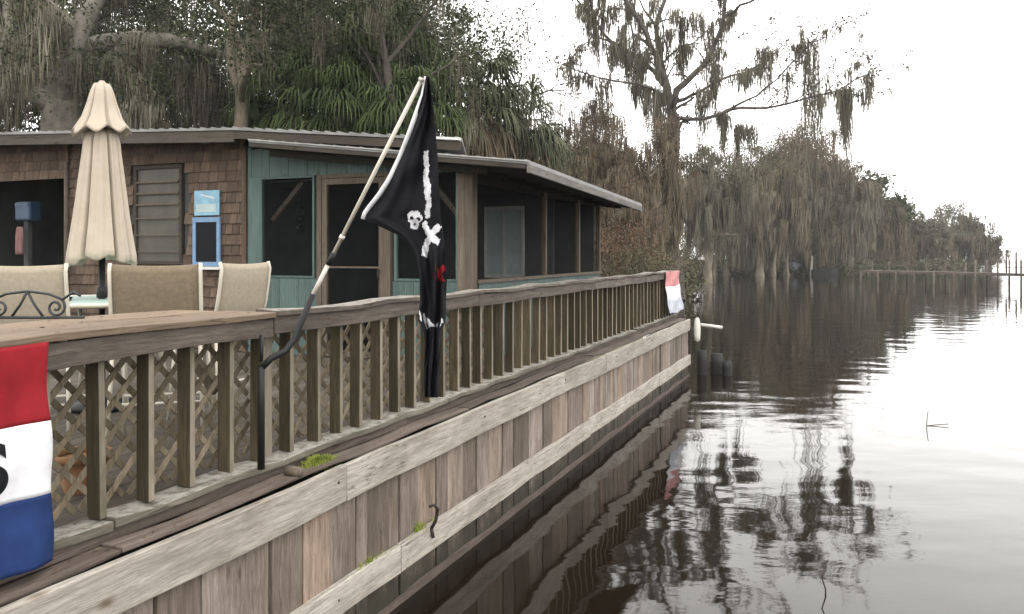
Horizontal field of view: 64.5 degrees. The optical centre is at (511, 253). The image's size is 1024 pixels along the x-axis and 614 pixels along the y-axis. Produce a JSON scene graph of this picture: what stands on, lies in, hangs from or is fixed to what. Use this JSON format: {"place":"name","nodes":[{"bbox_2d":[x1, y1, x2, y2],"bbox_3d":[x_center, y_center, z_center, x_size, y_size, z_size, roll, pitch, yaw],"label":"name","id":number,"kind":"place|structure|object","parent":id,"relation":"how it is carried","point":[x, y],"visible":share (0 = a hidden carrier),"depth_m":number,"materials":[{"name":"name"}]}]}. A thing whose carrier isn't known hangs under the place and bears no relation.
{"place":"outdoors","nodes":[
{"label":"outdoors","id":0,"kind":"place"},
{"bbox_2d":[0,126,641,364],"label":"waterside house","id":1,"kind":"structure","parent":0,"point":[508,222],"depth_m":11.60,"materials":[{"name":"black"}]},
{"bbox_2d":[15,202,40,265],"bbox_3d":[-7.754,0.265,12.986,0.340,2.170,0.230,0,0,22],"label":"wall dispenser","id":2,"kind":"object","parent":1,"relation":"attached to","point":[27,213],"depth_m":12.94,"materials":[{"name":"blue plastic"}]},
{"bbox_2d":[15,227,23,254],"bbox_3d":[-7.809,-0.200,12.855,0.139,0.441,0.066,0,0,22],"label":"hanging rag","id":3,"kind":"object","parent":2,"relation":"hanging from","point":[19,241],"visible":1,"depth_m":12.85,"materials":[{"name":"pink fabric"}]},
{"bbox_2d":[134,164,183,264],"bbox_3d":[-5.074,-0.550,11.634,0.900,1.420,0.069,0,0,22],"label":"louvred window","id":4,"kind":"structure","parent":1,"relation":"in","point":[158,189],"depth_m":11.63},
{"bbox_2d":[192,190,220,269],"bbox_3d":[-4.237,-0.323,11.226,0.520,1.095,0.060,0,0,22],"label":"blue sign board","id":5,"kind":"object","parent":1,"relation":"attached to","point":[206,241],"visible":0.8,"depth_m":11.22,"materials":[{"name":"paint"}]},
{"bbox_2d":[260,175,316,277],"bbox_3d":[-2.973,-0.346,10.761,0.870,1.343,0.059,0,0,22],"label":"window","id":6,"kind":"structure","parent":1,"relation":"in","point":[314,178],"depth_m":10.67,"materials":[{"name":"teal"}]},
{"bbox_2d":[296,191,304,232],"bbox_3d":[-2.881,-0.613,11.026,0.117,0.675,0.120,0,0,22],"label":"hanging ornament","id":7,"kind":"object","parent":1,"relation":"hanging from","point":[300,219],"visible":0.98,"depth_m":10.99,"materials":[{"name":"black"}]},
{"bbox_2d":[322,177,383,357],"bbox_3d":[-2.036,0.185,10.332,0.930,2.290,0.111,0,0,22],"label":"screen door","id":8,"kind":"structure","parent":1,"relation":"in","point":[340,181],"depth_m":10.48,"materials":[{"name":"black"}]},
{"bbox_2d":[394,170,459,281],"bbox_3d":[-1.051,-0.336,9.972,0.885,1.363,0.059,0,0,22],"label":"window","id":9,"kind":"structure","parent":1,"relation":"in","point":[396,278],"depth_m":10.07,"materials":[{"name":"black"}]},
{"bbox_2d":[484,206,524,277],"bbox_3d":[-0.122,-0.180,13.142,0.700,1.160,0.060,0,0,22],"label":"inner window","id":10,"kind":"structure","parent":1,"relation":"in","point":[504,226],"depth_m":13.13,"materials":[{"name":"grey glass"}]},
{"bbox_2d":[50,326,649,528],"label":"deck","id":11,"kind":"structure","parent":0,"point":[65,517],"depth_m":6.38,"materials":[{"name":"brown wood"}]},
{"bbox_2d":[0,263,85,442],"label":"patio chair","id":12,"kind":"object","parent":11,"relation":"on","point":[50,279],"visible":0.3,"depth_m":5.48,"materials":[{"name":"beige fabric"}]},
{"bbox_2d":[64,161,68,294],"bbox_3d":[-6.574,-0.003,11.958,0.057,2.695,0.060,0,0,22],"label":"slim pole","id":13,"kind":"object","parent":11,"relation":"on","point":[66,201],"visible":0.47,"depth_m":11.93,"materials":[{"name":"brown wood"}]},
{"bbox_2d":[55,446,112,494],"bbox_3d":[-2.440,1.235,4.600,0.320,0.220,0.320,0,0,0],"label":"flower pot","id":14,"kind":"object","parent":11,"relation":"on","point":[63,458],"visible":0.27,"depth_m":4.50,"materials":[{"name":"ceramic"}]},
{"bbox_2d":[65,80,136,413],"bbox_3d":[-3.535,-0.073,6.999,0.564,2.837,0.554,0,0,0],"label":"patio umbrella","id":15,"kind":"object","parent":11,"relation":"on","point":[101,231],"visible":0.97,"depth_m":6.87,"materials":[{"name":"beige fabric"}]},
{"bbox_2d":[69,295,169,418],"bbox_3d":[-3.540,0.870,7.000,1.560,0.959,1.560,0,0,0],"label":"patio table","id":16,"kind":"object","parent":11,"relation":"on","point":[78,303],"visible":0.23,"depth_m":6.63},
{"bbox_2d":[105,263,213,445],"bbox_3d":[-2.513,0.706,5.821,0.648,1.280,0.567,0,0,-14],"label":"patio chair","id":17,"kind":"object","parent":11,"relation":"on","point":[133,289],"visible":0.45,"depth_m":5.57,"materials":[{"name":"beige fabric"}]},
{"bbox_2d":[166,261,270,423],"bbox_3d":[-2.413,0.706,6.739,0.567,1.280,0.648,0,0,22],"label":"patio chair","id":18,"kind":"object","parent":11,"relation":"on","point":[243,287],"visible":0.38,"depth_m":6.58,"materials":[{"name":"beige fabric"}]},
{"bbox_2d":[0,270,677,584],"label":"deck railing","id":19,"kind":"object","parent":11,"relation":"on","point":[571,318],"visible":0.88,"depth_m":5.21,"materials":[{"name":"brown wood"}]},
{"bbox_2d":[0,342,53,579],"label":"striped flag","id":20,"kind":"object","parent":19,"relation":"attached to","point":[26,510],"visible":1,"depth_m":3.46,"materials":[{"name":"multicoloured fabric"}]},
{"bbox_2d":[0,290,84,318],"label":"scroll rack","id":21,"kind":"object","parent":19,"relation":"on","point":[41,316],"visible":1,"depth_m":4.54,"materials":[{"name":"metal"}]},
{"bbox_2d":[257,77,423,469],"bbox_3d":[-1.011,0.127,4.851,1.037,2.302,0.240,0,0,6],"label":"flagpole","id":22,"kind":"object","parent":19,"relation":"attached to","point":[268,361],"visible":1,"depth_m":4.80,"materials":[{"name":"white metal"}]},
{"bbox_2d":[361,76,446,397],"bbox_3d":[-0.648,-0.094,4.731,0.580,1.874,0.148,0,0,17],"label":"pirate flag","id":23,"kind":"object","parent":22,"relation":"attached to","point":[404,204],"visible":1,"depth_m":4.70,"materials":[{"name":"black fabric"}]},
{"bbox_2d":[665,270,683,313],"bbox_3d":[3.337,0.795,16.618,0.122,0.870,1.351,0,0,22],"label":"striped flag","id":24,"kind":"object","parent":19,"relation":"attached to","point":[674,298],"visible":1,"depth_m":16.62,"materials":[{"name":"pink fabric"}]},
{"bbox_2d":[0,264,980,607],"bbox_3d":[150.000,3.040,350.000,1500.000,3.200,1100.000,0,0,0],"label":"ground","id":25,"kind":"structure","parent":0,"point":[282,488],"depth_m":8.06,"materials":[{"name":"soil"}]},
{"bbox_2d":[0,0,143,131],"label":"live oak","id":26,"kind":"object","parent":25,"relation":"on","point":[20,127],"visible":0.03,"depth_m":28.38,"materials":[{"name":"green plant"}]},
{"bbox_2d":[0,0,392,131],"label":"live oak","id":27,"kind":"object","parent":25,"relation":"on","point":[83,53],"visible":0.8,"depth_m":22.63,"materials":[{"name":"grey plant"}]},
{"bbox_2d":[29,0,364,130],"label":"live oak","id":28,"kind":"object","parent":25,"relation":"on","point":[146,17],"visible":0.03,"depth_m":29.30,"materials":[{"name":"green plant"}]},
{"bbox_2d":[3,0,502,131],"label":"deep woods","id":29,"kind":"object","parent":25,"relation":"on","point":[34,122],"visible":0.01,"depth_m":44.82,"materials":[{"name":"green plant"}]},
{"bbox_2d":[218,46,333,130],"bbox_3d":[-7.173,-2.200,26.117,4.235,8.601,4.453,0,0,0],"label":"cabbage palm","id":30,"kind":"object","parent":25,"relation":"on","point":[265,119],"visible":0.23,"depth_m":25.06,"materials":[{"name":"green plant"}]},
{"bbox_2d":[114,0,498,127],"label":"live oak","id":31,"kind":"object","parent":25,"relation":"on","point":[257,10],"visible":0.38,"depth_m":22.29,"materials":[{"name":"green plant"}]},
{"bbox_2d":[269,51,384,133],"bbox_3d":[-4.983,-1.793,23.413,3.615,7.786,3.729,0,0,32],"label":"cabbage palm","id":32,"kind":"object","parent":25,"relation":"on","point":[337,122],"visible":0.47,"depth_m":22.52,"materials":[{"name":"green plant"}]},
{"bbox_2d":[0,318,690,613],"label":"seawall","id":33,"kind":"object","parent":25,"relation":"on","point":[477,475],"visible":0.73,"depth_m":5.76,"materials":[{"name":"brown wood"}]},
{"bbox_2d":[284,465,303,476],"bbox_3d":[-1.357,1.357,5.043,0.108,0.065,0.064,0,0,17],"label":"log stub","id":34,"kind":"object","parent":33,"relation":"on","point":[289,470],"visible":1,"depth_m":5.02,"materials":[{"name":"beige wood"}]},
{"bbox_2d":[293,454,340,472],"bbox_3d":[-1.286,1.378,5.348,0.155,0.094,0.480,0,0,21],"label":"grass tuft","id":35,"kind":"object","parent":33,"relation":"on","point":[314,460],"visible":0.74,"depth_m":5.33,"materials":[{"name":"green plant"}]},
{"bbox_2d":[11,312,663,577],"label":"fallen leaves","id":36,"kind":"object","parent":33,"relation":"on","point":[214,473],"visible":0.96,"depth_m":4.21,"materials":[{"name":"brown plant"}]},
{"bbox_2d":[347,549,390,576],"bbox_3d":[-0.984,2.137,5.623,0.060,0.077,0.580,0,0,21],"label":"weed","id":37,"kind":"object","parent":33,"relation":"on","point":[370,561],"visible":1,"depth_m":5.61,"materials":[{"name":"green plant"}]},
{"bbox_2d":[411,517,433,535],"bbox_3d":[-0.710,2.122,6.307,0.104,0.106,0.406,0,0,29],"label":"weed","id":38,"kind":"object","parent":33,"relation":"on","point":[419,527],"visible":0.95,"depth_m":6.28,"materials":[{"name":"green plant"}]},
{"bbox_2d":[428,504,439,537],"bbox_3d":[-0.608,2.094,6.331,0.084,0.298,0.140,0,0,-3],"label":"iron hook","id":39,"kind":"object","parent":33,"relation":"attached to","point":[436,507],"visible":1,"depth_m":6.36,"materials":[{"name":"black metal"}]},
{"bbox_2d":[684,316,700,341],"bbox_3d":[3.814,1.600,17.163,0.353,0.540,0.144,0,0,0],"label":"dock fender","id":40,"kind":"object","parent":33,"relation":"hanging from","point":[697,330],"visible":1,"depth_m":17.11,"materials":[{"name":"plastic"}]},
{"bbox_2d":[700,323,722,328],"bbox_3d":[4.217,1.545,17.203,0.487,0.120,0.070,0,0,22],"label":"plastic pipe","id":41,"kind":"object","parent":40,"relation":"attached to","point":[711,326],"visible":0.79,"depth_m":17.17,"materials":[{"name":"white plastic"}]},
{"bbox_2d":[166,0,539,135],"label":"live oak","id":42,"kind":"object","parent":25,"relation":"on","point":[456,29],"visible":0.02,"depth_m":33.51,"materials":[{"name":"green plant"}]},
{"bbox_2d":[298,0,447,131],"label":"cabbage palm","id":43,"kind":"object","parent":25,"relation":"on","point":[366,71],"visible":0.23,"depth_m":24.01,"materials":[{"name":"green plant"}]},
{"bbox_2d":[242,0,578,155],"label":"live oak","id":44,"kind":"object","parent":25,"relation":"on","point":[324,23],"visible":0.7,"depth_m":22.32,"materials":[{"name":"green plant"}]},
{"bbox_2d":[342,60,487,151],"bbox_3d":[-2.779,-1.756,22.896,3.882,7.711,4.027,0,0,26],"label":"cabbage palm","id":45,"kind":"object","parent":25,"relation":"on","point":[382,122],"visible":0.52,"depth_m":22.13,"materials":[{"name":"green plant"}]},
{"bbox_2d":[430,41,540,159],"bbox_3d":[-1.375,-2.287,26.075,4.461,8.773,3.709,0,0,26],"label":"cabbage palm","id":46,"kind":"object","parent":25,"relation":"on","point":[496,145],"visible":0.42,"depth_m":25.28,"materials":[{"name":"green palm fronds"},{"name":"dry brown palm fronds"}]},
{"bbox_2d":[481,74,572,174],"bbox_3d":[0.203,-2.003,28.010,3.705,8.206,3.904,0,0,28],"label":"cabbage palm","id":47,"kind":"object","parent":25,"relation":"on","point":[548,145],"visible":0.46,"depth_m":27.24,"materials":[{"name":"green palm fronds"},{"name":"dry brown palm fronds"}]},
{"bbox_2d":[436,2,627,170],"bbox_3d":[-0.079,-5.056,38.979,10.388,14.527,8.220,0,0,-16],"label":"bare tree","id":48,"kind":"object","parent":25,"relation":"on","point":[552,89],"visible":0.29,"depth_m":38.08,"materials":[{"name":"green plant"}]},
{"bbox_2d":[502,101,610,186],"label":"shore tree","id":49,"kind":"object","parent":25,"relation":"on","point":[585,170],"visible":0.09,"depth_m":41.58,"materials":[{"name":"green plant"}]},
{"bbox_2d":[533,126,599,181],"bbox_3d":[0.334,-1.667,33.042,7.080,7.796,6.905,0,0,0],"label":"cedar tree","id":50,"kind":"object","parent":25,"relation":"on","point":[568,167],"visible":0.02,"depth_m":35.05,"materials":[{"name":"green plant"}]},
{"bbox_2d":[553,93,652,276],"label":"shore tree","id":51,"kind":"object","parent":25,"relation":"on","point":[611,133],"visible":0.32,"depth_m":44.13,"materials":[{"name":"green plant"}]},
{"bbox_2d":[594,208,625,276],"bbox_3d":[0.519,0.048,24.112,5.891,4.555,5.867,0,0,0],"label":"shrub","id":52,"kind":"object","parent":25,"relation":"on","point":[604,240],"visible":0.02,"depth_m":23.49,"materials":[{"name":"green plant"}]},
{"bbox_2d":[592,165,671,276],"bbox_3d":[4.852,-0.405,36.382,4.485,6.874,4.448,0,0,0],"label":"shore tree","id":53,"kind":"object","parent":25,"relation":"on","point":[622,189],"visible":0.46,"depth_m":35.51,"materials":[{"name":"brown plant"}]},
{"bbox_2d":[594,209,701,279],"bbox_3d":[3.856,0.351,29.772,5.800,4.170,5.393,0,0,-27],"label":"shrub","id":54,"kind":"object","parent":25,"relation":"on","point":[604,271],"visible":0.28,"depth_m":29.74,"materials":[{"name":"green plant"}]},
{"bbox_2d":[594,235,705,315],"bbox_3d":[4.356,0.916,27.108,4.526,3.114,4.060,0,0,0],"label":"shrub","id":55,"kind":"object","parent":25,"relation":"on","point":[636,269],"visible":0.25,"depth_m":26.89,"materials":[{"name":"green plant"}]},
{"bbox_2d":[594,109,710,269],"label":"shore tree","id":56,"kind":"object","parent":25,"relation":"on","point":[663,187],"visible":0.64,"depth_m":40.64,"materials":[{"name":"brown plant"}]},
{"bbox_2d":[681,214,765,275],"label":"shore tree","id":57,"kind":"object","parent":25,"relation":"on","point":[748,257],"visible":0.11,"depth_m":92.31,"materials":[{"name":"green plant"}]},
{"bbox_2d":[678,138,777,282],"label":"shore tree","id":58,"kind":"object","parent":25,"relation":"on","point":[724,200],"visible":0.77,"depth_m":70.23,"materials":[{"name":"grey plant"}]},
{"bbox_2d":[539,0,922,299],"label":"bald cypress","id":59,"kind":"object","parent":25,"relation":"on","point":[638,66],"visible":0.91,"depth_m":44.75,"materials":[{"name":"grey plant"}]},
{"bbox_2d":[716,129,821,276],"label":"shore tree","id":60,"kind":"object","parent":25,"relation":"on","point":[786,209],"visible":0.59,"depth_m":89.95,"materials":[{"name":"grey plant"}]},
{"bbox_2d":[722,216,843,275],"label":"shore tree","id":61,"kind":"object","parent":25,"relation":"on","point":[785,265],"visible":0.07,"depth_m":95.41,"materials":[{"name":"green plant"}]},
{"bbox_2d":[680,228,923,263],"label":"woods","id":62,"kind":"object","parent":25,"relation":"on","point":[723,258],"visible":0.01,"depth_m":107.61,"materials":[{"name":"green plant"}]},
{"bbox_2d":[743,113,886,271],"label":"shore tree","id":63,"kind":"object","parent":25,"relation":"on","point":[837,178],"visible":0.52,"depth_m":96.43,"materials":[{"name":"grey plant"}]},
{"bbox_2d":[779,194,864,269],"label":"shore tree","id":64,"kind":"object","parent":25,"relation":"on","point":[815,251],"visible":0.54,"depth_m":96.13,"materials":[{"name":"green plant"}]},
{"bbox_2d":[788,258,799,270],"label":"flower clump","id":65,"kind":"object","parent":64,"relation":"on","point":[794,265],"visible":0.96,"depth_m":97.37,"materials":[{"name":"plant"}]},
{"bbox_2d":[681,255,990,299],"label":"bank undergrowth","id":66,"kind":"object","parent":25,"relation":"on","point":[918,266],"visible":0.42,"depth_m":99.15,"materials":[{"name":"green plant"}]},
{"bbox_2d":[830,153,890,269],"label":"shore tree","id":67,"kind":"object","parent":25,"relation":"on","point":[869,232],"visible":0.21,"depth_m":101.05,"materials":[{"name":"grey plant"}]},
{"bbox_2d":[847,180,916,268],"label":"shore tree","id":68,"kind":"object","parent":25,"relation":"on","point":[891,234],"visible":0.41,"depth_m":106.33,"materials":[{"name":"grey plant"}]},
{"bbox_2d":[860,168,917,222],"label":"pine tree","id":69,"kind":"object","parent":25,"relation":"on","point":[885,181],"visible":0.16,"depth_m":112.42,"materials":[{"name":"green plant"}]},
{"bbox_2d":[868,226,915,260],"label":"shore tree","id":70,"kind":"object","parent":25,"relation":"on","point":[900,255],"visible":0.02,"depth_m":115.56,"materials":[{"name":"green plant"}]},
{"bbox_2d":[901,201,940,263],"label":"shore tree","id":71,"kind":"object","parent":25,"relation":"on","point":[912,223],"visible":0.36,"depth_m":122.08,"materials":[{"name":"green plant"}]},
{"bbox_2d":[903,215,965,263],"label":"shore tree","id":72,"kind":"object","parent":25,"relation":"on","point":[936,237],"visible":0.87,"depth_m":120.01,"materials":[{"name":"green plant"}]},
{"bbox_2d":[927,200,1004,264],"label":"shore tree","id":73,"kind":"object","parent":25,"relation":"on","point":[970,228],"visible":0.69,"depth_m":126.21,"materials":[{"name":"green plant"}]},
{"bbox_2d":[950,218,1004,269],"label":"shore tree","id":74,"kind":"object","parent":25,"relation":"on","point":[993,253],"visible":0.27,"depth_m":128.23,"materials":[{"name":"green plant"}]},
{"bbox_2d":[3,0,1023,254],"label":"sky","id":75,"kind":"structure","parent":0,"point":[956,134],"materials":[{"name":"white"}]},
{"bbox_2d":[389,255,1023,613],"bbox_3d":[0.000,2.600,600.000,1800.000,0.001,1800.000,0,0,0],"label":"water","id":76,"kind":"structure","parent":0,"point":[791,458],"depth_m":9.32,"materials":[{"name":"black liquid"}]},
{"bbox_2d":[697,350,706,375],"bbox_3d":[4.063,2.938,17.328,0.220,1.728,0.234,0,0,22],"label":"piling","id":77,"kind":"object","parent":76,"relation":"in","point":[701,362],"visible":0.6,"depth_m":17.26,"materials":[{"name":"grey wood"}]},
{"bbox_2d":[711,353,722,373],"bbox_3d":[4.445,2.986,17.602,0.280,1.632,0.293,0,0,22],"label":"piling","id":78,"kind":"object","parent":76,"relation":"in","point":[716,362],"visible":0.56,"depth_m":17.51,"materials":[{"name":"grey wood"}]},
{"bbox_2d":[722,361,731,375],"bbox_3d":[4.582,3.046,17.277,0.220,1.512,0.234,0,0,22],"label":"piling","id":79,"kind":"object","parent":76,"relation":"in","point":[726,368],"visible":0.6,"depth_m":17.21,"materials":[{"name":"black wood"}]},
{"bbox_2d":[809,256,812,274],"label":"bare stump","id":80,"kind":"object","parent":76,"relation":"in","point":[811,264],"visible":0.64,"depth_m":96.86,"materials":[{"name":"grey wood"}]},
{"bbox_2d":[808,268,837,274],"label":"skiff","id":81,"kind":"object","parent":76,"relation":"on","point":[828,271],"visible":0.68,"depth_m":96.36,"materials":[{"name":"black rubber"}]},
{"bbox_2d":[821,568,825,592],"bbox_3d":[2.384,2.654,6.200,0.041,0.492,0.012,0,0,0],"label":"twig","id":82,"kind":"object","parent":76,"relation":"in","point":[823,581],"visible":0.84,"depth_m":6.20,"materials":[{"name":"wood"}]},
{"bbox_2d":[926,413,946,425],"bbox_3d":[6.403,2.640,12.209,0.339,0.521,0.035,0,0,0],"label":"twig","id":83,"kind":"object","parent":76,"relation":"in","point":[933,425],"visible":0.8,"depth_m":12.20,"materials":[{"name":"wood"}]},
{"bbox_2d":[858,249,1023,287],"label":"fishing dock","id":84,"kind":"object","parent":76,"relation":"in","point":[966,273],"visible":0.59,"depth_m":66.51,"materials":[{"name":"grey wood"}]},
{"bbox_2d":[988,240,1011,268],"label":"shore tree","id":85,"kind":"object","parent":76,"relation":"in","point":[1008,255],"visible":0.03,"depth_m":135.38,"materials":[{"name":"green plant"}]}
]}

